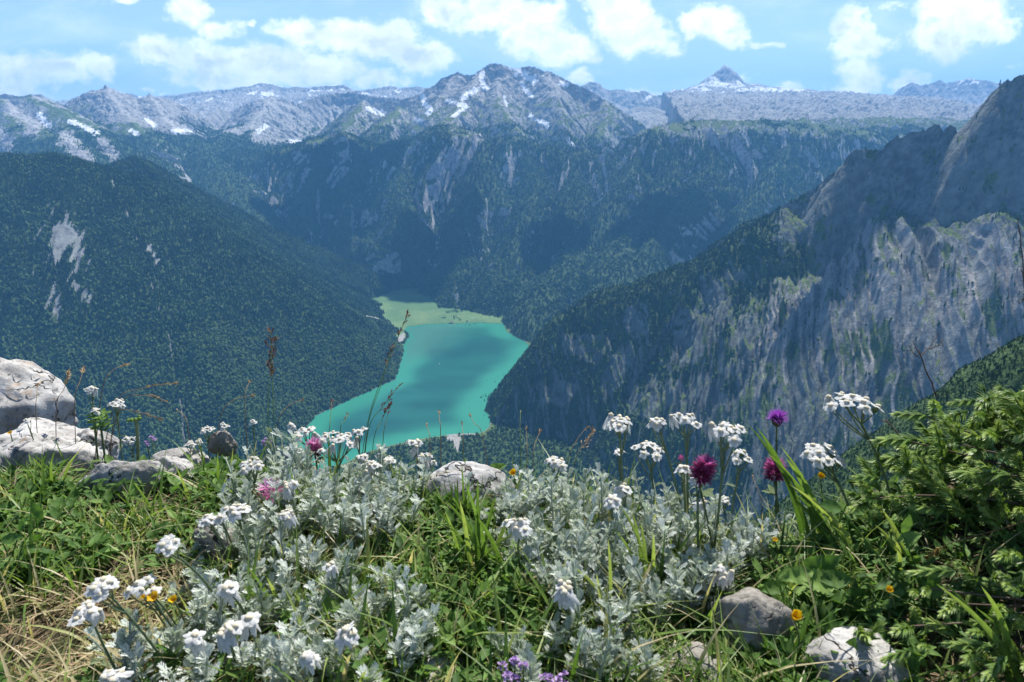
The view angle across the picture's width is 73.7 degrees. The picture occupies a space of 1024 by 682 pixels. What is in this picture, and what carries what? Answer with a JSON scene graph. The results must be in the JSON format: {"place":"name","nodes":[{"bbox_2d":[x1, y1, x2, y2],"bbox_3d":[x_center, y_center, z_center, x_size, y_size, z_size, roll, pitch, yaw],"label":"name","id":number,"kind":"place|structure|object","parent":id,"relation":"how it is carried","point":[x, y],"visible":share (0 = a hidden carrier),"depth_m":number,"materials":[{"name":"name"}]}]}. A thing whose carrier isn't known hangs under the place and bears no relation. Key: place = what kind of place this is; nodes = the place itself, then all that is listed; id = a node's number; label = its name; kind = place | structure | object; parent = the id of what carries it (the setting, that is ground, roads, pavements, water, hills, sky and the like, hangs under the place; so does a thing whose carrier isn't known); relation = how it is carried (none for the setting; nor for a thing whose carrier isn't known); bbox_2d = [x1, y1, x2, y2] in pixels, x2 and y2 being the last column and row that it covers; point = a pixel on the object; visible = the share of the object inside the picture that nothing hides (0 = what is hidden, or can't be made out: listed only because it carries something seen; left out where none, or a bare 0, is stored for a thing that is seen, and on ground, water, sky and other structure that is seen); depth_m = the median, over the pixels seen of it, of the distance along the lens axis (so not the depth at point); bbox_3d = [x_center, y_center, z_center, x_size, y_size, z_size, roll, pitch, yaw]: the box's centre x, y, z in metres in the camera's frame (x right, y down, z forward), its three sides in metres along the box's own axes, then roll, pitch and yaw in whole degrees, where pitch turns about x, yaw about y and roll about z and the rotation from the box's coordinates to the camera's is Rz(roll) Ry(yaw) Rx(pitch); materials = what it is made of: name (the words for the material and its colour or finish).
{"place":"outdoors","nodes":[
{"label":"outdoors","id":0,"kind":"place"},
{"bbox_2d":[0,156,452,464],"bbox_3d":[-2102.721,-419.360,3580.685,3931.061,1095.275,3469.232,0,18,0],"label":"wooded hill","id":1,"kind":"structure","parent":0,"point":[396,306],"depth_m":2920.28,"materials":[{"name":"plant"}]},
{"bbox_2d":[0,150,409,464],"bbox_3d":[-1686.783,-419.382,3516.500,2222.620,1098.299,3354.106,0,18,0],"label":"forest","id":2,"kind":"object","parent":1,"relation":"on","point":[294,265],"visible":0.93,"depth_m":3029.40,"materials":[{"name":"plant"}]},
{"bbox_2d":[221,124,600,328],"bbox_3d":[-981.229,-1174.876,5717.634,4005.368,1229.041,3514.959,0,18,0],"label":"forested slope","id":3,"kind":"structure","parent":0,"point":[439,166],"depth_m":5682.85,"materials":[{"name":"plant"}]},
{"bbox_2d":[218,122,601,327],"bbox_3d":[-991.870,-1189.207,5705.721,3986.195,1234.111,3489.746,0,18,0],"label":"forest","id":4,"kind":"object","parent":3,"relation":"on","point":[382,146],"visible":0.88,"depth_m":5621.26,"materials":[{"name":"plant"}]},
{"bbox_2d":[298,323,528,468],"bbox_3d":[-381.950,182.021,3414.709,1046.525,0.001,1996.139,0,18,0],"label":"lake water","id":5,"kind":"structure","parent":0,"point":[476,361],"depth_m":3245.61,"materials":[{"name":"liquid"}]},
{"bbox_2d":[267,311,646,510],"bbox_3d":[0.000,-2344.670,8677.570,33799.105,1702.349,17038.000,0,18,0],"label":"valley floor","id":6,"kind":"structure","parent":0,"point":[457,439],"depth_m":2641.54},
{"bbox_2d":[270,315,653,507],"bbox_3d":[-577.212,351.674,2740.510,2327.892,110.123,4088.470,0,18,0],"label":"forest","id":7,"kind":"object","parent":6,"relation":"on","point":[459,454],"visible":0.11,"depth_m":2611.84,"materials":[{"name":"plant"}]},
{"bbox_2d":[315,63,646,152],"bbox_3d":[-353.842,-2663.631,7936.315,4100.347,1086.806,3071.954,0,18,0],"label":"snowy mountain","id":8,"kind":"structure","parent":0,"point":[526,97],"depth_m":7553.47,"materials":[{"name":"stone"}]},
{"bbox_2d":[0,65,1001,232],"bbox_3d":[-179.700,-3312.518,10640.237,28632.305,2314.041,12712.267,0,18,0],"label":"mountain range","id":9,"kind":"structure","parent":0,"point":[724,92],"depth_m":8176.47,"materials":[{"name":"stone"}]},
{"bbox_2d":[0,114,970,234],"bbox_3d":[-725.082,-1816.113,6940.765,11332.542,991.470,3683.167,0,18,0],"label":"forest","id":10,"kind":"object","parent":9,"relation":"on","point":[167,139],"visible":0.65,"depth_m":6559.93,"materials":[{"name":"plant"}]},
{"bbox_2d":[0,432,1023,681],"bbox_3d":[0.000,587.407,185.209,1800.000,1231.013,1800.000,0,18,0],"label":"ground","id":11,"kind":"structure","parent":0,"point":[939,660],"depth_m":0.62,"materials":[{"name":"plant"}]},
{"bbox_2d":[0,502,43,570],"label":"leafy herb","id":12,"kind":"object","parent":11,"relation":"on","point":[36,511],"visible":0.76,"depth_m":0.65,"materials":[{"name":"green plant"}]},
{"bbox_2d":[0,357,78,434],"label":"rock","id":13,"kind":"object","parent":11,"relation":"on","point":[19,379],"visible":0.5,"depth_m":1.07,"materials":[{"name":"stone"}]},
{"bbox_2d":[18,449,78,496],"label":"grass tuft","id":14,"kind":"object","parent":11,"relation":"on","point":[51,476],"visible":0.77,"depth_m":0.83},
{"bbox_2d":[0,417,107,479],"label":"rock","id":15,"kind":"object","parent":11,"relation":"on","point":[23,445],"visible":0.48,"depth_m":0.95,"materials":[{"name":"stone"}]},
{"bbox_2d":[67,600,115,666],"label":"yarrow","id":16,"kind":"object","parent":11,"relation":"on","point":[91,612],"visible":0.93,"depth_m":0.49,"materials":[{"name":"white plant"}]},
{"bbox_2d":[83,385,104,463],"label":"yarrow","id":17,"kind":"object","parent":11,"relation":"on","point":[91,390],"visible":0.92,"depth_m":0.94,"materials":[{"name":"white plant"}]},
{"bbox_2d":[77,428,119,459],"bbox_3d":[-0.616,0.158,1.013,0.062,0.072,0.072,14,23,38],"label":"rock","id":18,"kind":"object","parent":11,"relation":"on","point":[86,434],"visible":0.45,"depth_m":1.00,"materials":[{"name":"stone"}]},
{"bbox_2d":[86,408,112,463],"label":"succulent","id":19,"kind":"object","parent":11,"relation":"on","point":[101,425],"visible":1,"depth_m":0.95,"materials":[{"name":"green plant"}]},
{"bbox_2d":[99,667,133,681],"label":"yarrow","id":20,"kind":"object","parent":11,"relation":"on","point":[117,675],"visible":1,"depth_m":0.47,"materials":[{"name":"white plant"}]},
{"bbox_2d":[107,398,128,460],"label":"yarrow","id":21,"kind":"object","parent":11,"relation":"on","point":[116,405],"visible":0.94,"depth_m":0.94,"materials":[{"name":"white plant"}]},
{"bbox_2d":[76,460,165,497],"bbox_3d":[-0.491,0.187,0.854,0.108,0.090,0.053,0,18,0],"label":"rock","id":22,"kind":"object","parent":11,"relation":"on","point":[144,472],"visible":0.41,"depth_m":0.83,"materials":[{"name":"stone"}]},
{"bbox_2d":[83,574,176,663],"bbox_3d":[-0.277,0.218,0.500,0.023,0.126,0.060,2,18,6],"label":"yarrow","id":23,"kind":"object","parent":11,"relation":"on","point":[98,589],"visible":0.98,"depth_m":0.47,"materials":[{"name":"white plant"}]},
{"bbox_2d":[127,415,141,460],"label":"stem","id":24,"kind":"object","parent":11,"relation":"on","point":[135,419],"visible":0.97,"depth_m":0.94,"materials":[{"name":"green plant"}]},
{"bbox_2d":[108,481,177,527],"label":"grass tuft","id":25,"kind":"object","parent":11,"relation":"on","point":[137,503],"visible":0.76,"depth_m":0.76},
{"bbox_2d":[122,573,184,643],"bbox_3d":[-0.278,0.225,0.540,0.030,0.098,0.043,0,18,0],"label":"yarrow","id":26,"kind":"object","parent":11,"relation":"on","point":[137,588],"visible":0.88,"depth_m":0.52,"materials":[{"name":"white plant"}]},
{"bbox_2d":[147,591,176,624],"bbox_3d":[-0.276,0.221,0.545,0.008,0.099,0.082,-7,19,-21],"label":"buttercup","id":27,"kind":"object","parent":11,"relation":"on","point":[152,596],"visible":0.96,"depth_m":0.50,"materials":[{"name":"yellow plant"}]},
{"bbox_2d":[152,456,198,490],"bbox_3d":[-0.446,0.182,0.886,0.091,0.074,0.048,0,18,0],"label":"rock","id":28,"kind":"object","parent":11,"relation":"on","point":[181,464],"visible":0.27,"depth_m":0.87,"materials":[{"name":"stone"}]},
{"bbox_2d":[151,447,209,465],"bbox_3d":[-0.461,0.174,0.943,0.080,0.041,0.059,0,18,0],"label":"rock","id":29,"kind":"object","parent":11,"relation":"on","point":[179,453],"visible":0.21,"depth_m":0.94,"materials":[{"name":"stone"}]},
{"bbox_2d":[154,533,231,618],"bbox_3d":[-0.265,0.205,0.571,0.021,0.115,0.056,7,19,20],"label":"yarrow","id":30,"kind":"object","parent":11,"relation":"on","point":[167,545],"visible":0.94,"depth_m":0.54,"materials":[{"name":"white plant"}]},
{"bbox_2d":[183,629,206,671],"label":"yarrow","id":31,"kind":"object","parent":11,"relation":"on","point":[194,641],"visible":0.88,"depth_m":0.50,"materials":[{"name":"white plant"}]},
{"bbox_2d":[192,524,238,566],"bbox_3d":[-0.300,0.205,0.695,0.045,0.048,0.032,6,18,18],"label":"rock","id":32,"kind":"object","parent":11,"relation":"on","point":[209,541],"visible":0.59,"depth_m":0.68,"materials":[{"name":"stone"}]},
{"bbox_2d":[198,513,234,559],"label":"yarrow","id":33,"kind":"object","parent":11,"relation":"on","point":[207,520],"visible":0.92,"depth_m":0.64,"materials":[{"name":"white plant"}]},
{"bbox_2d":[207,430,237,457],"bbox_3d":[-0.403,0.143,0.949,0.037,0.041,0.033,13,22,36],"label":"rock","id":34,"kind":"object","parent":11,"relation":"on","point":[220,443],"visible":0.94,"depth_m":0.94,"materials":[{"name":"stone"}]},
{"bbox_2d":[213,513,239,562],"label":"yarrow","id":35,"kind":"object","parent":11,"relation":"on","point":[219,519],"visible":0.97,"depth_m":0.64,"materials":[{"name":"white plant"}]},
{"bbox_2d":[216,580,247,614],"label":"yarrow","id":36,"kind":"object","parent":11,"relation":"on","point":[228,590],"visible":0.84,"depth_m":0.54,"materials":[{"name":"white plant"}]},
{"bbox_2d":[217,619,248,677],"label":"yarrow","id":37,"kind":"object","parent":11,"relation":"on","point":[226,636],"visible":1,"depth_m":0.49,"materials":[{"name":"white plant"}]},
{"bbox_2d":[221,503,251,555],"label":"yarrow","id":38,"kind":"object","parent":11,"relation":"on","point":[233,512],"visible":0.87,"depth_m":0.62,"materials":[{"name":"white plant"}]},
{"bbox_2d":[236,611,260,667],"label":"yarrow","id":39,"kind":"object","parent":11,"relation":"on","point":[250,620],"visible":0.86,"depth_m":0.50,"materials":[{"name":"white plant"}]},
{"bbox_2d":[239,456,264,499],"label":"yarrow","id":40,"kind":"object","parent":11,"relation":"on","point":[247,466],"visible":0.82,"depth_m":0.79,"materials":[{"name":"white plant"}]},
{"bbox_2d":[83,504,439,681],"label":"yarrow foliage","id":41,"kind":"object","parent":11,"relation":"on","point":[290,649],"visible":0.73,"depth_m":0.56,"materials":[{"name":"plant"}]},
{"bbox_2d":[263,327,276,448],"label":"grass stalk","id":42,"kind":"object","parent":11,"relation":"on","point":[270,351],"depth_m":0.95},
{"bbox_2d":[256,476,287,534],"bbox_3d":[-0.254,0.178,0.727,0.032,0.073,0.031,0,18,0],"label":"clover","id":43,"kind":"object","parent":11,"relation":"on","point":[267,489],"visible":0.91,"depth_m":0.72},
{"bbox_2d":[277,508,303,544],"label":"yarrow","id":44,"kind":"object","parent":11,"relation":"on","point":[287,517],"visible":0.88,"depth_m":0.64,"materials":[{"name":"white plant"}]},
{"bbox_2d":[282,479,298,524],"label":"yarrow","id":45,"kind":"object","parent":11,"relation":"on","point":[290,487],"visible":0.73,"depth_m":0.71,"materials":[{"name":"white plant"}]},
{"bbox_2d":[294,426,321,467],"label":"yarrow","id":46,"kind":"object","parent":11,"relation":"on","point":[306,431],"visible":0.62,"depth_m":0.89,"materials":[{"name":"white plant"}]},
{"bbox_2d":[299,650,325,681],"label":"yarrow","id":47,"kind":"object","parent":11,"relation":"on","point":[309,659],"visible":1,"depth_m":0.48,"materials":[{"name":"white plant"}]},
{"bbox_2d":[304,436,325,469],"bbox_3d":[-0.246,0.161,0.863,0.026,0.084,0.026,0,18,0],"label":"clover","id":48,"kind":"object","parent":11,"relation":"on","point":[314,443],"visible":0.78,"depth_m":0.85,"materials":[{"name":"plant"}]},
{"bbox_2d":[217,427,431,558],"bbox_3d":[-0.215,0.181,0.791,0.267,0.171,0.247,5,18,16],"label":"yarrow foliage","id":49,"kind":"object","parent":11,"relation":"on","point":[346,511],"visible":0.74,"depth_m":0.74,"materials":[{"name":"plant"}]},
{"bbox_2d":[322,561,343,594],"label":"yarrow","id":50,"kind":"object","parent":11,"relation":"on","point":[330,567],"visible":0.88,"depth_m":0.58,"materials":[{"name":"white plant"}]},
{"bbox_2d":[317,430,358,475],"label":"yarrow","id":51,"kind":"object","parent":11,"relation":"on","point":[339,438],"visible":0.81,"depth_m":0.86,"materials":[{"name":"white plant"}]},
{"bbox_2d":[334,621,359,671],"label":"yarrow","id":52,"kind":"object","parent":11,"relation":"on","point":[348,636],"visible":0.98,"depth_m":0.49,"materials":[{"name":"white plant"}]},
{"bbox_2d":[361,460,382,487],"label":"yarrow","id":53,"kind":"object","parent":11,"relation":"on","point":[372,466],"visible":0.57,"depth_m":0.78,"materials":[{"name":"white plant"}]},
{"bbox_2d":[405,438,422,483],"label":"yarrow","id":54,"kind":"object","parent":11,"relation":"on","point":[417,442],"visible":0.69,"depth_m":0.89,"materials":[{"name":"white plant"}]},
{"bbox_2d":[415,452,436,472],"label":"yarrow","id":55,"kind":"object","parent":11,"relation":"on","point":[432,462],"visible":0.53,"depth_m":0.90,"materials":[{"name":"white plant"}]},
{"bbox_2d":[409,657,468,681],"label":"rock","id":56,"kind":"object","parent":11,"relation":"on","point":[431,660],"visible":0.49,"depth_m":0.54,"materials":[{"name":"stone"}]},
{"bbox_2d":[449,468,481,516],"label":"grass tuft","id":57,"kind":"object","parent":11,"relation":"on","point":[465,501],"visible":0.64,"depth_m":0.75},
{"bbox_2d":[421,461,514,507],"bbox_3d":[-0.053,0.192,0.835,0.118,0.098,0.089,0,18,0],"label":"rock","id":58,"kind":"object","parent":11,"relation":"on","point":[477,470],"visible":0.34,"depth_m":0.81,"materials":[{"name":"stone"}]},
{"bbox_2d":[438,481,511,574],"bbox_3d":[-0.033,0.179,0.659,0.075,0.128,0.048,-3,18,-8],"label":"grass tuft","id":59,"kind":"object","parent":11,"relation":"on","point":[479,536],"visible":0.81,"depth_m":0.66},
{"bbox_2d":[0,446,1023,681],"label":"herb leaves","id":60,"kind":"object","parent":11,"relation":"on","point":[870,614],"visible":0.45,"depth_m":0.65,"materials":[{"name":"green plant"}]},
{"bbox_2d":[0,467,1023,681],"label":"dry thatch","id":61,"kind":"object","parent":11,"relation":"on","point":[99,628],"visible":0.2,"depth_m":0.60,"materials":[{"name":"plant"}]},
{"bbox_2d":[497,655,529,681],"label":"thyme","id":62,"kind":"object","parent":11,"relation":"on","point":[514,677],"visible":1,"depth_m":0.48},
{"bbox_2d":[500,518,531,564],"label":"yarrow","id":63,"kind":"object","parent":11,"relation":"on","point":[520,528],"visible":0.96,"depth_m":0.61,"materials":[{"name":"white plant"}]},
{"bbox_2d":[538,670,568,681],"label":"thyme","id":64,"kind":"object","parent":11,"relation":"on","point":[549,675],"visible":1,"depth_m":0.48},
{"bbox_2d":[544,456,567,498],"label":"yarrow","id":65,"kind":"object","parent":11,"relation":"on","point":[559,464],"visible":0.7,"depth_m":0.79,"materials":[{"name":"white plant"}]},
{"bbox_2d":[552,579,580,621],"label":"yarrow","id":66,"kind":"object","parent":11,"relation":"on","point":[565,597],"visible":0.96,"depth_m":0.53,"materials":[{"name":"white plant"}]},
{"bbox_2d":[485,550,664,681],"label":"yarrow foliage","id":67,"kind":"object","parent":11,"relation":"on","point":[613,643],"visible":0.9,"depth_m":0.53,"materials":[{"name":"plant"}]},
{"bbox_2d":[571,541,628,632],"bbox_3d":[0.075,0.209,0.583,0.048,0.104,0.035,5,18,15],"label":"grass tuft","id":68,"kind":"object","parent":11,"relation":"on","point":[587,578],"visible":0.47,"depth_m":0.58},
{"bbox_2d":[603,494,621,561],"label":"yarrow","id":69,"kind":"object","parent":11,"relation":"on","point":[612,502],"visible":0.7,"depth_m":0.62,"materials":[{"name":"white plant"}]},
{"bbox_2d":[602,412,631,498],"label":"yarrow","id":70,"kind":"object","parent":11,"relation":"on","point":[621,424],"visible":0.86,"depth_m":0.71,"materials":[{"name":"white plant"}]},
{"bbox_2d":[612,482,633,533],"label":"yarrow","id":71,"kind":"object","parent":11,"relation":"on","point":[623,490],"visible":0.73,"depth_m":0.69,"materials":[{"name":"white plant"}]},
{"bbox_2d":[615,506,654,576],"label":"grass tuft","id":72,"kind":"object","parent":11,"relation":"on","point":[642,549],"visible":0.58,"depth_m":0.62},
{"bbox_2d":[630,440,663,503],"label":"yarrow","id":73,"kind":"object","parent":11,"relation":"on","point":[656,455],"visible":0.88,"depth_m":0.77,"materials":[{"name":"white plant"}]},
{"bbox_2d":[459,442,855,641],"bbox_3d":[0.142,0.188,0.745,0.380,0.176,0.351,-14,22,-37],"label":"yarrow","id":74,"kind":"object","parent":11,"relation":"on","point":[578,533],"depth_m":0.67,"materials":[{"name":"plant"}]},
{"bbox_2d":[645,417,686,526],"bbox_3d":[0.171,0.156,0.737,0.060,0.157,0.016,1,18,4],"label":"yarrow","id":75,"kind":"object","parent":11,"relation":"on","point":[655,423],"visible":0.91,"depth_m":0.72,"materials":[{"name":"white plant"}]},
{"bbox_2d":[673,464,690,536],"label":"yarrow","id":76,"kind":"object","parent":11,"relation":"on","point":[681,469],"visible":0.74,"depth_m":0.69,"materials":[{"name":"white plant"}]},
{"bbox_2d":[669,412,701,514],"bbox_3d":[0.190,0.155,0.771,0.034,0.157,0.033,0,18,0],"label":"yarrow","id":77,"kind":"object","parent":11,"relation":"on","point":[685,419],"visible":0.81,"depth_m":0.75,"materials":[{"name":"white plant"}]},
{"bbox_2d":[653,641,731,681],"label":"rock","id":78,"kind":"object","parent":11,"relation":"on","point":[696,648],"visible":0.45,"depth_m":0.54,"materials":[{"name":"stone"}]},
{"bbox_2d":[688,477,707,548],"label":"yarrow","id":79,"kind":"object","parent":11,"relation":"on","point":[693,481],"visible":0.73,"depth_m":0.66,"materials":[{"name":"white plant"}]},
{"bbox_2d":[687,453,717,552],"bbox_3d":[0.186,0.172,0.671,0.036,0.137,0.029,-12,21,-33],"label":"clover","id":80,"kind":"object","parent":11,"relation":"on","point":[703,471],"visible":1,"depth_m":0.65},
{"bbox_2d":[708,564,734,590],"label":"yarrow","id":81,"kind":"object","parent":11,"relation":"on","point":[723,578],"visible":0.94,"depth_m":0.59,"materials":[{"name":"white plant"}]},
{"bbox_2d":[708,421,745,546],"bbox_3d":[0.207,0.159,0.674,0.034,0.172,0.042,0,18,0],"label":"yarrow","id":82,"kind":"object","parent":11,"relation":"on","point":[722,429],"visible":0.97,"depth_m":0.66,"materials":[{"name":"white plant"}]},
{"bbox_2d":[725,448,752,532],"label":"yarrow","id":83,"kind":"object","parent":11,"relation":"on","point":[736,455],"visible":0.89,"depth_m":0.71,"materials":[{"name":"white plant"}]},
{"bbox_2d":[705,587,794,656],"bbox_3d":[0.206,0.249,0.585,0.073,0.087,0.061,0,18,0],"label":"rock","id":84,"kind":"object","parent":11,"relation":"on","point":[769,614],"visible":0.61,"depth_m":0.56,"materials":[{"name":"stone"}]},
{"bbox_2d":[761,456,788,538],"bbox_3d":[0.290,0.195,0.763,0.038,0.148,0.029,-10,20,-29],"label":"clover","id":85,"kind":"object","parent":11,"relation":"on","point":[772,469],"visible":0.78,"depth_m":0.74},
{"bbox_2d":[767,407,796,537],"bbox_3d":[0.298,0.169,0.755,0.057,0.206,0.042,-11,21,-32],"label":"thistle","id":86,"kind":"object","parent":11,"relation":"on","point":[777,418],"visible":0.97,"depth_m":0.73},
{"bbox_2d":[750,426,831,544],"bbox_3d":[0.291,0.157,0.702,0.102,0.155,0.042,-3,18,-10],"label":"grass tuft","id":87,"kind":"object","parent":11,"relation":"on","point":[816,517],"visible":0.71,"depth_m":0.70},
{"bbox_2d":[760,555,863,609],"bbox_3d":[0.262,0.223,0.603,0.091,0.062,0.034,0,18,0],"label":"broadleaf plant","id":88,"kind":"object","parent":11,"relation":"on","point":[824,576],"visible":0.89,"depth_m":0.60,"materials":[{"name":"green plant"}]},
{"bbox_2d":[792,486,854,552],"bbox_3d":[0.315,0.186,0.683,0.083,0.096,0.039,6,18,17],"label":"grass tuft","id":89,"kind":"object","parent":11,"relation":"on","point":[837,526],"visible":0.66,"depth_m":0.68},
{"bbox_2d":[802,627,917,681],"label":"rock","id":90,"kind":"object","parent":11,"relation":"on","point":[835,639],"visible":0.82,"depth_m":0.53,"materials":[{"name":"stone"}]},
{"bbox_2d":[823,391,900,514],"bbox_3d":[0.383,0.136,0.740,0.104,0.165,0.056,6,19,19],"label":"yarrow","id":91,"kind":"object","parent":11,"relation":"on","point":[830,404],"visible":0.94,"depth_m":0.72,"materials":[{"name":"white plant"}]},
{"bbox_2d":[819,499,943,618],"bbox_3d":[0.313,0.190,0.581,0.132,0.135,0.025,-1,18,-4],"label":"broadleaf plant","id":92,"kind":"object","parent":11,"relation":"on","point":[833,507],"visible":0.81,"depth_m":0.58,"materials":[{"name":"green plant"}]},
{"bbox_2d":[874,511,907,574],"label":"grass tuft","id":93,"kind":"object","parent":11,"relation":"on","point":[898,549],"visible":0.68,"depth_m":0.67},
{"bbox_2d":[845,382,1023,538],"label":"juniper bush","id":94,"kind":"object","parent":11,"relation":"on","point":[990,428],"visible":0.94,"depth_m":0.66,"materials":[{"name":"green plant"}]},
{"bbox_2d":[909,331,943,396],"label":"dead twig","id":95,"kind":"object","parent":94,"relation":"in","point":[920,354],"visible":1,"depth_m":0.75,"materials":[{"name":"wood"}]},
{"bbox_2d":[853,549,1023,681],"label":"juniper bush","id":96,"kind":"object","parent":11,"relation":"on","point":[972,585],"visible":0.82,"depth_m":0.53,"materials":[{"name":"green plant"}]},
{"bbox_2d":[897,657,995,681],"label":"grass stalk","id":97,"kind":"object","parent":11,"relation":"on","point":[924,673],"depth_m":0.52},
{"bbox_2d":[924,521,1023,559],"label":"grass stalk","id":98,"kind":"object","parent":11,"relation":"on","point":[936,552],"depth_m":0.65,"materials":[{"name":"plant"}]},
{"bbox_2d":[938,582,1023,681],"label":"grass tuft","id":99,"kind":"object","parent":11,"relation":"on","point":[1004,647],"visible":0.94,"depth_m":0.52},
{"bbox_2d":[0,0,1023,100],"label":"sky","id":100,"kind":"structure","parent":0,"point":[57,50],"materials":[{"name":"blue"}]},
{"bbox_2d":[509,119,908,340],"bbox_3d":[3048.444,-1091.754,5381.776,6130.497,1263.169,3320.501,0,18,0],"label":"forested shoulder","id":101,"kind":"object","parent":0,"point":[706,129],"visible":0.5,"depth_m":5564.88},
{"bbox_2d":[511,117,917,339],"bbox_3d":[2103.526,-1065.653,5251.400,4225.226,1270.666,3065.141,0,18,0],"label":"forest","id":102,"kind":"object","parent":101,"relation":"on","point":[622,236],"visible":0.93,"depth_m":5293.47,"materials":[{"name":"plant"}]},
{"bbox_2d":[485,74,1023,532],"bbox_3d":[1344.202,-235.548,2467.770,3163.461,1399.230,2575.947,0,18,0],"label":"crag ridge","id":103,"kind":"structure","parent":0,"point":[984,244],"depth_m":2213.94,"materials":[{"name":"stone"}]},
{"bbox_2d":[469,79,1023,529],"bbox_3d":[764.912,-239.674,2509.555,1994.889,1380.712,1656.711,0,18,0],"label":"forest","id":104,"kind":"object","parent":103,"relation":"on","point":[655,279],"visible":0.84,"depth_m":2637.96,"materials":[{"name":"plant"}]},
{"bbox_2d":[744,336,1023,541],"bbox_3d":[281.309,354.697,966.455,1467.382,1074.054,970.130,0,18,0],"label":"dark hillside","id":105,"kind":"structure","parent":0,"point":[1016,376],"depth_m":491.65,"materials":[{"name":"plant"}]},
{"bbox_2d":[742,334,1023,538],"bbox_3d":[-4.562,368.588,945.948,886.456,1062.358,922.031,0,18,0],"label":"shrub cover","id":106,"kind":"object","parent":105,"relation":"on","point":[942,390],"visible":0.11,"depth_m":510.48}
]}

